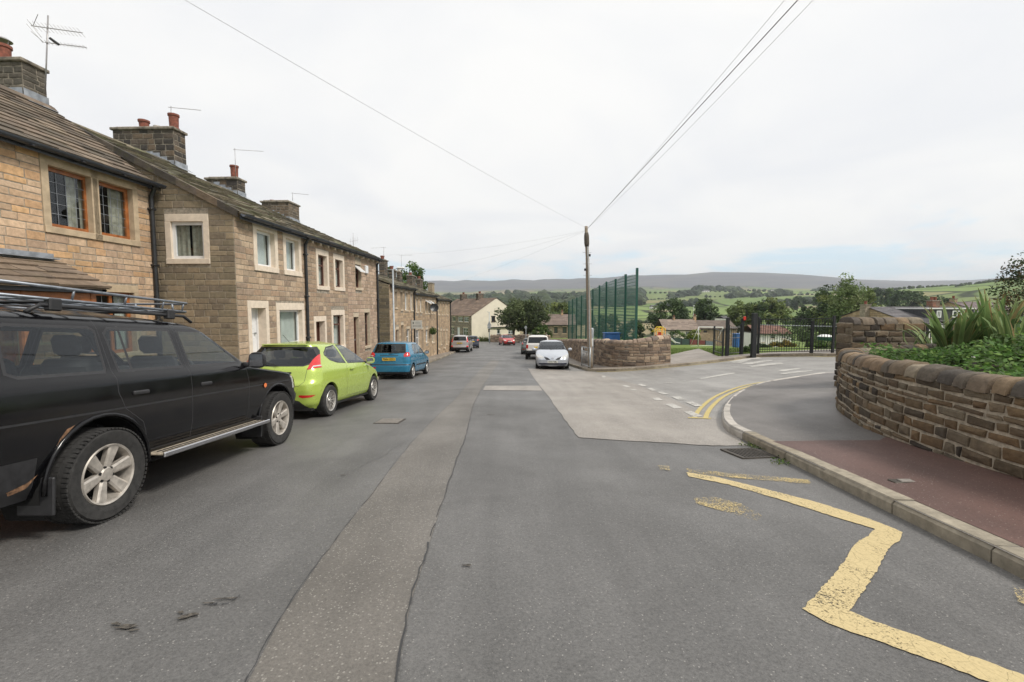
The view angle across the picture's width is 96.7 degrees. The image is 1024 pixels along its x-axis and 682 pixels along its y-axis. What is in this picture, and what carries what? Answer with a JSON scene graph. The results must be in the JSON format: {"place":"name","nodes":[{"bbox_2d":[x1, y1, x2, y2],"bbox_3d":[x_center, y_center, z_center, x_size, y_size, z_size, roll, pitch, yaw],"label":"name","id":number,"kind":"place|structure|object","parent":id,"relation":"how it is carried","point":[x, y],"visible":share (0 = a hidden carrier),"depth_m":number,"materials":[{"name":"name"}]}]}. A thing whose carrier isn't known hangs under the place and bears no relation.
{"place":"outdoors","nodes":[
{"label":"outdoors","id":0,"kind":"place"},
{"bbox_2d":[428,350,452,359],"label":"pavement","id":1,"kind":"structure","parent":0,"point":[435,356],"depth_m":36.70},
{"bbox_2d":[388,267,404,340],"bbox_3d":[-6.122,-1.265,24.172,0.922,5.294,0.240,0,4,0],"label":"street lamp","id":2,"kind":"object","parent":1,"relation":"on","point":[393,299],"visible":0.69,"depth_m":24.06,"materials":[{"name":"metal"}]},
{"bbox_2d":[411,320,421,341],"bbox_3d":[-5.976,-0.011,28.567,0.710,2.656,0.078,0,4,0],"label":"parking sign","id":3,"kind":"object","parent":1,"relation":"on","point":[416,324],"visible":0.94,"depth_m":28.46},
{"bbox_2d":[0,342,1023,681],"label":"road","id":4,"kind":"structure","parent":0,"point":[602,560],"depth_m":3.06,"materials":[{"name":"asphalt"}]},
{"bbox_2d":[0,302,295,523],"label":"parked car","id":5,"kind":"object","parent":4,"relation":"on","point":[88,437],"visible":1,"depth_m":4.03,"materials":[{"name":"black metal"}]},
{"bbox_2d":[0,279,186,318],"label":"roof rack","id":6,"kind":"object","parent":5,"relation":"on","point":[8,300],"visible":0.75,"depth_m":4.18,"materials":[{"name":"metal"}]},
{"bbox_2d":[111,414,495,630],"bbox_3d":[-1.198,1.505,5.885,1.854,0.544,7.062,0,4,0],"label":"road damage","id":7,"kind":"object","parent":4,"relation":"on","point":[125,626],"visible":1,"depth_m":2.47,"materials":[{"name":"asphalt"}]},
{"bbox_2d":[247,335,377,415],"bbox_3d":[-4.499,0.702,10.625,2.122,1.651,4.003,0,0,2],"label":"parked car","id":8,"kind":"object","parent":4,"relation":"on","point":[324,385],"visible":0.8,"depth_m":9.13,"materials":[{"name":"green metal"}]},
{"bbox_2d":[245,370,493,681],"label":"road seams","id":9,"kind":"object","parent":4,"relation":"on","point":[399,655],"visible":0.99,"depth_m":2.71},
{"bbox_2d":[248,360,498,681],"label":"coarse strip","id":10,"kind":"object","parent":4,"relation":"on","point":[342,618],"visible":0.99,"depth_m":2.87,"materials":[{"name":"asphalt"}]},
{"bbox_2d":[373,418,404,423],"bbox_3d":[-2.320,1.530,8.653,0.495,0.073,0.535,0,4,0],"label":"manhole cover","id":11,"kind":"object","parent":4,"relation":"on","point":[389,421],"visible":0.99,"depth_m":8.55,"materials":[{"name":"metal"}]},
{"bbox_2d":[370,341,428,378],"bbox_3d":[-4.828,0.767,20.018,2.101,1.530,3.897,0,0,2],"label":"parked car","id":12,"kind":"object","parent":4,"relation":"on","point":[403,358],"visible":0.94,"depth_m":18.24,"materials":[{"name":"blue metal"}]},
{"bbox_2d":[377,350,459,379],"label":"kerb","id":13,"kind":"structure","parent":4,"relation":"on","point":[430,361],"depth_m":31.21,"materials":[{"name":"concrete"}]},
{"bbox_2d":[451,335,473,351],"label":"parked car","id":14,"kind":"object","parent":4,"relation":"on","point":[461,342],"visible":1,"depth_m":44.27,"materials":[{"name":"silver metal"}]},
{"bbox_2d":[499,334,514,344],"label":"parked car","id":15,"kind":"object","parent":4,"relation":"on","point":[504,339],"visible":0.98,"depth_m":63.24,"materials":[{"name":"red metal"}]},
{"bbox_2d":[483,386,541,390],"bbox_3d":[0.011,1.532,14.835,1.848,0.121,1.606,0,4,0],"label":"cross patch","id":16,"kind":"object","parent":4,"relation":"on","point":[532,388],"visible":1,"depth_m":14.68,"materials":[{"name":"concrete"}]},
{"bbox_2d":[524,335,547,358],"bbox_3d":[2.002,0.402,35.413,2.240,1.817,4.918,0,1,3],"label":"parked car","id":17,"kind":"object","parent":4,"relation":"on","point":[533,341],"visible":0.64,"depth_m":33.13,"materials":[{"name":"white metal"}]},
{"bbox_2d":[532,340,571,367],"bbox_3d":[2.248,0.708,26.037,2.204,1.524,4.712,0,1,3],"label":"parked car","id":18,"kind":"object","parent":4,"relation":"on","point":[551,353],"visible":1,"depth_m":24.27,"materials":[{"name":"silver metal"}]},
{"bbox_2d":[528,368,746,445],"bbox_3d":[2.573,1.496,15.738,3.429,1.315,18.279,0,4,0],"label":"junction patch","id":19,"kind":"object","parent":4,"relation":"on","point":[589,404],"visible":0.99,"depth_m":9.67,"materials":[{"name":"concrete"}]},
{"bbox_2d":[694,497,758,515],"bbox_3d":[1.975,1.502,4.146,0.329,0.046,0.634,-3,5,-39],"label":"worn patch","id":20,"kind":"object","parent":4,"relation":"on","point":[705,504],"visible":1,"depth_m":4.16,"materials":[{"name":"yellow paint"}]},
{"bbox_2d":[686,468,810,483],"bbox_3d":[2.617,1.510,5.075,1.258,0.046,0.217,2,4,20],"label":"worn line","id":21,"kind":"object","parent":4,"relation":"on","point":[789,479],"visible":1,"depth_m":4.99,"materials":[{"name":"yellow paint"}]},
{"bbox_2d":[720,448,778,458],"bbox_3d":[3.181,1.534,6.125,0.511,0.108,0.512,-1,4,-7],"label":"drain grate","id":22,"kind":"object","parent":4,"relation":"on","point":[748,453],"visible":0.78,"depth_m":6.09,"materials":[{"name":"metal"}]},
{"bbox_2d":[687,472,1023,681],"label":"zigzag line","id":23,"kind":"object","parent":4,"relation":"on","point":[860,557],"visible":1,"depth_m":2.63,"materials":[{"name":"yellow paint"}]},
{"bbox_2d":[0,0,1023,280],"label":"sky","id":24,"kind":"structure","parent":0,"point":[870,139],"materials":[{"name":"white"}]},
{"bbox_2d":[569,349,835,368],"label":"junction pavement","id":25,"kind":"structure","parent":0,"point":[695,355],"depth_m":23.51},
{"bbox_2d":[583,226,592,367],"bbox_3d":[3.780,-2.129,22.655,0.581,7.062,0.275,0,4,0],"label":"utility pole","id":26,"kind":"object","parent":25,"relation":"on","point":[587,275],"visible":0.98,"depth_m":22.59,"materials":[{"name":"brown wood"}]},
{"bbox_2d":[185,0,585,227],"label":"overhead cable","id":27,"kind":"object","parent":26,"relation":"attached to","point":[347,94],"visible":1,"depth_m":8.04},
{"bbox_2d":[589,0,797,226],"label":"overhead cable","id":28,"kind":"object","parent":26,"relation":"attached to","point":[712,92],"visible":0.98,"depth_m":10.17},
{"bbox_2d":[600,0,812,216],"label":"overhead cable","id":29,"kind":"object","parent":26,"relation":"attached to","point":[706,110],"visible":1,"depth_m":10.90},
{"bbox_2d":[713,326,723,355],"bbox_3d":[11.284,0.063,24.895,0.094,1.694,2.430,1,4,13],"label":"railing panel","id":30,"kind":"object","parent":25,"relation":"on","point":[714,344],"visible":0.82,"depth_m":25.09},
{"bbox_2d":[756,316,836,353],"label":"sliding gate","id":31,"kind":"structure","parent":25,"relation":"on","point":[833,320],"depth_m":21.76,"materials":[{"name":"metal"}]},
{"bbox_2d":[403,272,1023,355],"bbox_3d":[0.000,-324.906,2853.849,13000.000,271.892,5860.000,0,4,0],"label":"ground","id":32,"kind":"structure","parent":0,"point":[799,284],"depth_m":2253.34,"materials":[{"name":"plant"}]},
{"bbox_2d":[0,36,166,365],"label":"terraced house","id":33,"kind":"structure","parent":32,"relation":"on","point":[77,209],"depth_m":9.12,"materials":[{"name":"brown stone"}]},
{"bbox_2d":[0,331,20,365],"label":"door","id":34,"kind":"structure","parent":33,"relation":"in","point":[9,340],"depth_m":7.94,"materials":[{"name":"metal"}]},
{"bbox_2d":[27,14,86,94],"bbox_3d":[-10.041,-6.261,10.065,0.962,1.660,0.268,-3,5,-32],"label":"tv aerial","id":35,"kind":"object","parent":33,"relation":"attached to","point":[51,39],"visible":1,"depth_m":9.96,"materials":[{"name":"metal"}]},
{"bbox_2d":[38,153,102,239],"bbox_3d":[-8.854,-2.749,8.855,0.690,1.423,1.363,0,4,2],"label":"window","id":36,"kind":"structure","parent":33,"relation":"in","point":[47,164],"depth_m":8.97,"materials":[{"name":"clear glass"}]},
{"bbox_2d":[52,170,140,246],"bbox_3d":[-8.823,-2.818,9.800,0.690,1.422,1.342,0,4,2],"label":"window","id":37,"kind":"structure","parent":33,"relation":"in","point":[118,197],"depth_m":9.91,"materials":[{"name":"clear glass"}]},
{"bbox_2d":[96,284,142,357],"bbox_3d":[-8.828,-0.414,9.819,0.690,1.591,1.435,0,4,2],"label":"window","id":38,"kind":"structure","parent":33,"relation":"in","point":[130,338],"depth_m":10.18,"materials":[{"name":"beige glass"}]},
{"bbox_2d":[71,112,313,361],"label":"terraced house","id":39,"kind":"structure","parent":32,"relation":"on","point":[233,271],"depth_m":11.09,"materials":[{"name":"brown stone"}]},
{"bbox_2d":[164,214,210,263],"bbox_3d":[-7.760,-2.461,11.181,1.307,1.180,0.640,0,4,2],"label":"window","id":40,"kind":"structure","parent":39,"relation":"in","point":[187,241],"depth_m":10.93,"materials":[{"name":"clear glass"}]},
{"bbox_2d":[247,301,269,354],"bbox_3d":[-6.678,-0.240,11.885,0.408,1.612,0.932,0,4,0],"label":"door","id":41,"kind":"structure","parent":39,"relation":"in","point":[257,311],"depth_m":12.15,"materials":[{"name":"stone"}]},
{"bbox_2d":[252,223,278,272],"bbox_3d":[-6.899,-2.490,12.188,0.700,1.271,1.334,0,4,2],"label":"window","id":42,"kind":"structure","parent":39,"relation":"in","point":[265,239],"depth_m":12.41,"materials":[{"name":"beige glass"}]},
{"bbox_2d":[276,303,305,342],"bbox_3d":[-6.860,-0.445,13.516,0.700,1.353,1.801,0,4,2],"label":"window","id":43,"kind":"structure","parent":39,"relation":"in","point":[290,317],"depth_m":13.80,"materials":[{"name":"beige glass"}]},
{"bbox_2d":[282,232,302,276],"bbox_3d":[-6.854,-2.579,13.558,0.700,1.263,1.237,0,4,2],"label":"window","id":44,"kind":"structure","parent":39,"relation":"in","point":[292,260],"depth_m":13.81,"materials":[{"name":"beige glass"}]},
{"bbox_2d":[200,164,353,359],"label":"terraced house","id":45,"kind":"structure","parent":32,"relation":"on","point":[328,289],"depth_m":16.20,"materials":[{"name":"brown stone"}]},
{"bbox_2d":[313,316,326,356],"bbox_3d":[-6.597,-0.077,15.421,0.258,1.521,0.919,0,4,2],"label":"door","id":46,"kind":"structure","parent":45,"relation":"in","point":[320,323],"depth_m":15.71,"materials":[{"name":"stone"}]},
{"bbox_2d":[315,248,329,289],"bbox_3d":[-6.792,-2.426,15.562,0.710,1.355,1.178,0,4,2],"label":"window","id":47,"kind":"structure","parent":45,"relation":"in","point":[322,257],"depth_m":15.84,"materials":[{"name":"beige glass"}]},
{"bbox_2d":[331,310,345,349],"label":"window","id":48,"kind":"structure","parent":45,"relation":"in","point":[337,316],"depth_m":17.27,"materials":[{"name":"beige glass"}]},
{"bbox_2d":[333,253,344,290],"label":"window","id":49,"kind":"structure","parent":45,"relation":"in","point":[338,260],"depth_m":17.20,"materials":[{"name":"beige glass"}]},
{"bbox_2d":[260,200,382,364],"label":"terraced house","id":50,"kind":"structure","parent":32,"relation":"on","point":[363,299],"depth_m":19.63,"materials":[{"name":"brown stone"}]},
{"bbox_2d":[353,313,359,359],"bbox_3d":[-6.468,-0.158,18.673,0.200,1.971,0.593,0,4,2],"label":"door","id":51,"kind":"structure","parent":50,"relation":"in","point":[355,315],"depth_m":18.91,"materials":[{"name":"stone"}]},
{"bbox_2d":[355,260,362,290],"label":"window","id":52,"kind":"structure","parent":50,"relation":"in","point":[357,273],"depth_m":19.12,"materials":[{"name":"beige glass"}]},
{"bbox_2d":[364,309,371,348],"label":"window","id":53,"kind":"structure","parent":50,"relation":"in","point":[366,311],"depth_m":20.21,"materials":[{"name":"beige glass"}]},
{"bbox_2d":[378,256,417,351],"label":"terraced house","id":54,"kind":"structure","parent":32,"relation":"on","point":[404,302],"depth_m":27.05,"materials":[{"name":"brown stone"}]},
{"bbox_2d":[379,269,438,356],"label":"terraced house","id":55,"kind":"structure","parent":32,"relation":"on","point":[426,315],"depth_m":34.66,"materials":[{"name":"brown stone"}]},
{"bbox_2d":[402,260,427,289],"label":"tree","id":56,"kind":"object","parent":32,"relation":"on","point":[415,269],"visible":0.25,"depth_m":61.18,"materials":[{"name":"green plant"}]},
{"bbox_2d":[416,276,452,354],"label":"terraced house","id":57,"kind":"structure","parent":32,"relation":"on","point":[443,328],"depth_m":41.94,"materials":[{"name":"brown stone"}]},
{"bbox_2d":[451,291,519,338],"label":"end terrace","id":58,"kind":"structure","parent":32,"relation":"on","point":[469,317],"depth_m":84.94,"materials":[{"name":"paint"}]},
{"bbox_2d":[490,334,550,341],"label":"end wall","id":59,"kind":"structure","parent":32,"relation":"on","point":[494,338],"depth_m":74.90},
{"bbox_2d":[494,295,553,334],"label":"tree","id":60,"kind":"object","parent":32,"relation":"on","point":[518,315],"visible":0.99,"depth_m":75.16,"materials":[{"name":"green plant"}]},
{"bbox_2d":[532,324,550,337],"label":"tree","id":61,"kind":"object","parent":32,"relation":"on","point":[541,330],"visible":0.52,"depth_m":74.23,"materials":[{"name":"green plant"}]},
{"bbox_2d":[541,310,575,338],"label":"house","id":62,"kind":"structure","parent":32,"relation":"on","point":[557,324],"depth_m":95.19,"materials":[{"name":"beige stone"}]},
{"bbox_2d":[546,301,574,313],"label":"tree","id":63,"kind":"object","parent":32,"relation":"on","point":[557,306],"visible":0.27,"depth_m":128.63,"materials":[{"name":"green plant"}]},
{"bbox_2d":[517,334,670,366],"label":"roadside wall","id":64,"kind":"structure","parent":32,"relation":"on","point":[652,350],"depth_m":22.41,"materials":[{"name":"stone"}]},
{"bbox_2d":[568,268,638,339],"bbox_3d":[7.359,-1.789,43.039,0.142,7.368,32.421,0,4,0],"label":"fence","id":65,"kind":"object","parent":32,"relation":"on","point":[624,291],"visible":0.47,"depth_m":34.44,"materials":[{"name":"teal"}]},
{"bbox_2d":[593,314,619,338],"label":"tree","id":66,"kind":"object","parent":32,"relation":"on","point":[612,317],"visible":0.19,"depth_m":99.78,"materials":[{"name":"green plant"}]},
{"bbox_2d":[602,332,620,339],"bbox_3d":[6.773,0.302,31.106,1.080,1.762,0.880,0,4,0],"label":"storage bin","id":67,"kind":"object","parent":32,"relation":"on","point":[612,335],"visible":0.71,"depth_m":30.66,"materials":[{"name":"blue plastic"}]},
{"bbox_2d":[619,319,645,339],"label":"tree","id":68,"kind":"object","parent":32,"relation":"on","point":[640,327],"visible":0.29,"depth_m":92.01,"materials":[{"name":"green plant"}]},
{"bbox_2d":[436,285,840,324],"bbox_3d":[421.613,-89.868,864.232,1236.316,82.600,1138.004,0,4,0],"label":"woods","id":69,"kind":"object","parent":32,"relation":"on","point":[544,295],"visible":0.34,"depth_m":799.90,"materials":[{"name":"green plant"}]},
{"bbox_2d":[646,298,690,334],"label":"tree","id":70,"kind":"object","parent":32,"relation":"on","point":[679,310],"visible":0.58,"depth_m":110.73,"materials":[{"name":"green plant"}]},
{"bbox_2d":[654,314,699,338],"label":"bungalow","id":71,"kind":"object","parent":32,"relation":"on","point":[685,326],"visible":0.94,"depth_m":96.60,"materials":[{"name":"brown brick"}]},
{"bbox_2d":[671,337,712,344],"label":"board fence","id":72,"kind":"object","parent":32,"relation":"on","point":[680,341],"visible":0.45,"depth_m":57.09,"materials":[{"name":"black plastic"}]},
{"bbox_2d":[569,353,836,371],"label":"kerb","id":73,"kind":"structure","parent":32,"relation":"on","point":[693,363],"depth_m":21.66,"materials":[{"name":"concrete"}]},
{"bbox_2d":[692,297,720,319],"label":"tree","id":74,"kind":"object","parent":32,"relation":"on","point":[704,309],"visible":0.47,"depth_m":114.40,"materials":[{"name":"green plant"}]},
{"bbox_2d":[696,320,737,346],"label":"bungalow","id":75,"kind":"object","parent":32,"relation":"on","point":[706,333],"visible":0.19,"depth_m":95.75,"materials":[{"name":"brown brick"}]},
{"bbox_2d":[725,318,729,355],"bbox_3d":[11.218,-0.168,23.722,0.170,2.094,0.170,0,4,0],"label":"gate post","id":76,"kind":"object","parent":32,"relation":"on","point":[727,336],"visible":0.79,"depth_m":23.66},
{"bbox_2d":[725,299,754,332],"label":"tree","id":77,"kind":"object","parent":32,"relation":"on","point":[745,310],"visible":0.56,"depth_m":118.56,"materials":[{"name":"green plant"}]},
{"bbox_2d":[740,318,743,353],"bbox_3d":[12.203,-0.205,24.139,0.150,1.994,0.150,0,4,0],"label":"gate post","id":78,"kind":"object","parent":32,"relation":"on","point":[742,336],"visible":0.79,"depth_m":24.07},
{"bbox_2d":[729,324,740,353],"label":"pedestrian gate","id":79,"kind":"structure","parent":78,"relation":"attached to","point":[731,327],"depth_m":24.08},
{"bbox_2d":[738,325,791,346],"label":"cottage","id":80,"kind":"structure","parent":32,"relation":"on","point":[747,335],"depth_m":80.96,"materials":[{"name":"white"}]},
{"bbox_2d":[744,297,793,329],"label":"tree","id":81,"kind":"object","parent":32,"relation":"on","point":[774,309],"visible":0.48,"depth_m":115.20,"materials":[{"name":"green plant"}]},
{"bbox_2d":[553,278,1023,323],"bbox_3d":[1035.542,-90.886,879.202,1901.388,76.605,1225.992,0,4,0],"label":"hedgerows","id":82,"kind":"object","parent":32,"relation":"on","point":[883,289],"visible":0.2,"depth_m":669.99,"materials":[{"name":"green plant"}]},
{"bbox_2d":[769,321,820,346],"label":"shrub","id":83,"kind":"object","parent":32,"relation":"on","point":[799,333],"visible":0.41,"depth_m":59.62,"materials":[{"name":"green plant"}]},
{"bbox_2d":[789,296,807,310],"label":"tree","id":84,"kind":"object","parent":32,"relation":"on","point":[801,301],"visible":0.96,"depth_m":415.90,"materials":[{"name":"green plant"}]},
{"bbox_2d":[792,306,820,344],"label":"tree","id":85,"kind":"object","parent":32,"relation":"on","point":[801,314],"visible":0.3,"depth_m":99.76,"materials":[{"name":"green plant"}]},
{"bbox_2d":[804,284,834,342],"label":"tree","id":86,"kind":"object","parent":32,"relation":"on","point":[822,308],"visible":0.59,"depth_m":84.23,"materials":[{"name":"green plant"}]},
{"bbox_2d":[825,273,868,342],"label":"tree","id":87,"kind":"object","parent":32,"relation":"on","point":[841,307],"visible":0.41,"depth_m":61.36,"materials":[{"name":"green plant"}]},
{"bbox_2d":[722,357,974,438],"bbox_3d":[11.989,0.994,12.920,20.298,0.977,4.014,-2,5,-24],"label":"kerb corner","id":88,"kind":"object","parent":32,"relation":"on","point":[729,420],"visible":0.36,"depth_m":7.92,"materials":[{"name":"concrete"}]},
{"bbox_2d":[849,286,881,308],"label":"tree","id":89,"kind":"object","parent":32,"relation":"on","point":[870,295],"visible":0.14,"depth_m":88.57,"materials":[{"name":"green plant"}]},
{"bbox_2d":[869,287,884,305],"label":"tree","id":90,"kind":"object","parent":32,"relation":"on","point":[878,291],"visible":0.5,"depth_m":325.21,"materials":[{"name":"green plant"}]},
{"bbox_2d":[834,317,925,385],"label":"pillar wall","id":91,"kind":"structure","parent":32,"relation":"on","point":[853,332],"depth_m":10.58,"materials":[{"name":"stone"}]},
{"bbox_2d":[880,287,893,303],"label":"tree","id":92,"kind":"object","parent":32,"relation":"on","point":[887,292],"visible":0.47,"depth_m":326.45,"materials":[{"name":"green plant"}]},
{"bbox_2d":[883,290,929,306],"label":"tree","id":93,"kind":"object","parent":32,"relation":"on","point":[896,297],"visible":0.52,"depth_m":237.29,"materials":[{"name":"green plant"}]},
{"bbox_2d":[840,297,977,329],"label":"dormer house","id":94,"kind":"structure","parent":32,"relation":"on","point":[866,310],"depth_m":50.10,"materials":[{"name":"grey"}]},
{"bbox_2d":[835,343,1023,478],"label":"curved wall","id":95,"kind":"structure","parent":32,"relation":"on","point":[966,416],"depth_m":5.30,"materials":[{"name":"stone"}]},
{"bbox_2d":[940,296,1011,313],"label":"cottage","id":96,"kind":"structure","parent":32,"relation":"on","point":[960,304],"depth_m":65.23,"materials":[{"name":"grey stone"}]},
{"bbox_2d":[942,359,1016,373],"bbox_3d":[10.025,0.147,5.225,9.950,1.348,10.400,0,4,0],"label":"garden bed","id":97,"kind":"object","parent":32,"relation":"on","point":[981,369],"visible":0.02,"depth_m":7.90,"materials":[{"name":"soil"}]},
{"bbox_2d":[899,316,956,352],"bbox_3d":[8.443,-0.001,9.045,1.195,1.070,1.359,-2,5,-21],"label":"flax plant","id":98,"kind":"object","parent":97,"relation":"on","point":[921,337],"visible":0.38,"depth_m":9.16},
{"bbox_2d":[860,316,1023,376],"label":"ground cover","id":99,"kind":"object","parent":97,"relation":"on","point":[981,352],"visible":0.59,"depth_m":6.96,"materials":[{"name":"green plant"}]},
{"bbox_2d":[913,298,997,365],"bbox_3d":[8.195,-0.143,8.413,1.305,1.395,1.169,-3,5,-40],"label":"flax plant","id":100,"kind":"object","parent":97,"relation":"on","point":[963,330],"visible":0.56,"depth_m":8.27,"materials":[{"name":"plant"}]},
{"bbox_2d":[945,288,1023,364],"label":"flax plant","id":101,"kind":"object","parent":97,"relation":"on","point":[1016,312],"visible":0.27,"depth_m":8.04,"materials":[{"name":"plant"}]},
{"bbox_2d":[971,292,1023,368],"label":"flax plant","id":102,"kind":"object","parent":97,"relation":"on","point":[1004,324],"visible":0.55,"depth_m":7.38,"materials":[{"name":"plant"}]},
{"bbox_2d":[985,250,1023,322],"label":"tree","id":103,"kind":"object","parent":32,"relation":"on","point":[1019,278],"visible":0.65,"depth_m":12.44,"materials":[{"name":"green plant"}]},
{"bbox_2d":[671,348,756,355],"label":"grass","id":104,"kind":"structure","parent":0,"point":[732,351],"depth_m":31.52,"materials":[{"name":"green plant"}]},
{"bbox_2d":[569,356,974,438],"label":"side road","id":105,"kind":"structure","parent":0,"point":[695,388],"depth_m":16.30,"materials":[{"name":"asphalt"}]},
{"bbox_2d":[703,385,751,417],"bbox_3d":[6.867,1.237,12.157,9.036,0.257,1.529,-3,5,-38],"label":"double yellow line","id":106,"kind":"object","parent":105,"relation":"on","point":[708,411],"visible":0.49,"depth_m":10.56,"materials":[{"name":"paint"}]},
{"bbox_2d":[692,381,764,416],"bbox_3d":[6.748,1.246,12.306,9.213,0.261,1.549,-3,5,-38],"label":"double yellow line","id":107,"kind":"object","parent":105,"relation":"on","point":[698,410],"visible":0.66,"depth_m":11.26,"materials":[{"name":"paint"}]},
{"bbox_2d":[750,313,757,357],"bbox_3d":[11.999,-0.275,22.572,0.230,2.202,0.230,0,4,0],"label":"gate post","id":108,"kind":"object","parent":105,"relation":"on","point":[754,323],"visible":1,"depth_m":22.50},
{"bbox_2d":[723,372,1023,559],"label":"corner pavement","id":109,"kind":"structure","parent":0,"point":[802,408],"depth_m":8.30,"materials":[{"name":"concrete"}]},
{"bbox_2d":[743,432,1023,579],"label":"kerb stones","id":110,"kind":"object","parent":109,"relation":"on","point":[1006,561],"visible":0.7,"depth_m":3.81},
{"bbox_2d":[773,437,1023,546],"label":"red surface","id":111,"kind":"object","parent":109,"relation":"on","point":[988,500],"visible":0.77,"depth_m":4.44,"materials":[{"name":"asphalt"}]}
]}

